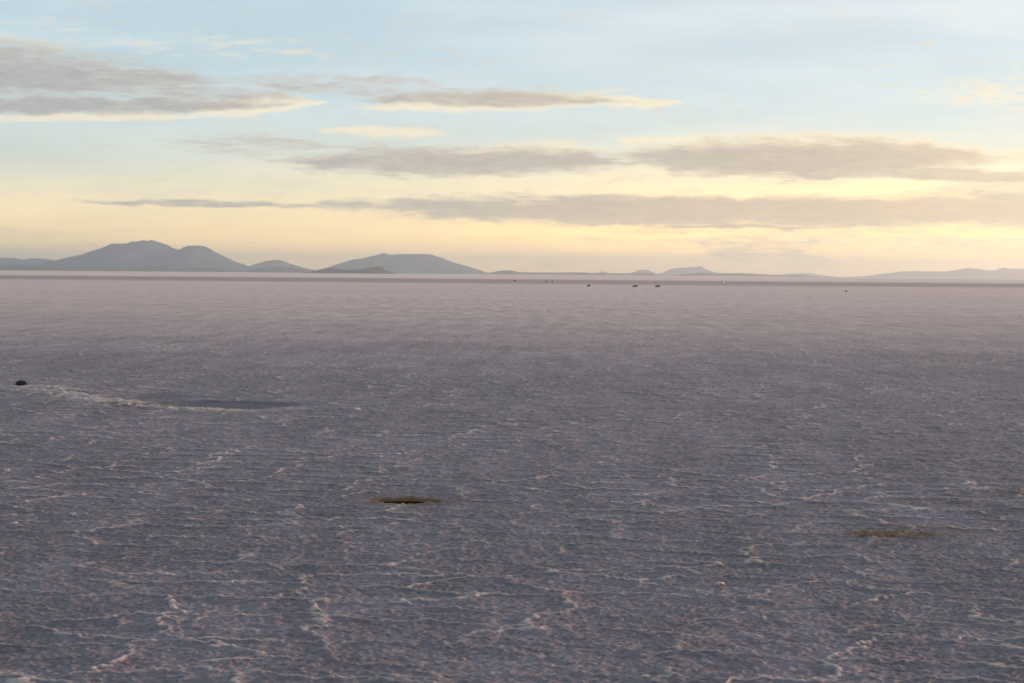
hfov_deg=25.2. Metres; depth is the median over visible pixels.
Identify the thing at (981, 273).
mountain
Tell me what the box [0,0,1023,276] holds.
sky
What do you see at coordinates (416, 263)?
mountain
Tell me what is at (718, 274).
hill
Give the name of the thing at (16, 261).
mountain
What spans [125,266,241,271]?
hill
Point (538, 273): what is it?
hill
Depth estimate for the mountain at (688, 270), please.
55226.06 m
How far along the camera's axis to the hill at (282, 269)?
30526.42 m
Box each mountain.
[0,258,53,265]
[32,240,256,270]
[251,260,312,270]
[310,253,486,273]
[632,270,658,274]
[659,266,714,274]
[781,273,833,276]
[854,268,1023,277]
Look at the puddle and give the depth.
91.29 m
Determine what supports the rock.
on the ground
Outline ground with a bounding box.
[0,270,1023,682]
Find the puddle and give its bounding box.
[384,501,423,503]
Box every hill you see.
[0,265,129,270]
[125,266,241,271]
[242,267,309,272]
[305,266,395,273]
[485,270,662,275]
[670,272,825,276]
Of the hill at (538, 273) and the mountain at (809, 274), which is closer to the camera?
the hill at (538, 273)
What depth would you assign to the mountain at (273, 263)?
39491.79 m
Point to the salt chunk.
(719, 583)
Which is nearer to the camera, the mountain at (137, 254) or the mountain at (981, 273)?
the mountain at (137, 254)
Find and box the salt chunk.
[715,581,724,585]
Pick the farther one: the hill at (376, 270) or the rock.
the hill at (376, 270)
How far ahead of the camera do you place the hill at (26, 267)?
29463.99 m
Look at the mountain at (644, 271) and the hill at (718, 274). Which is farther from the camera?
the mountain at (644, 271)
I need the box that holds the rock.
[15,380,26,385]

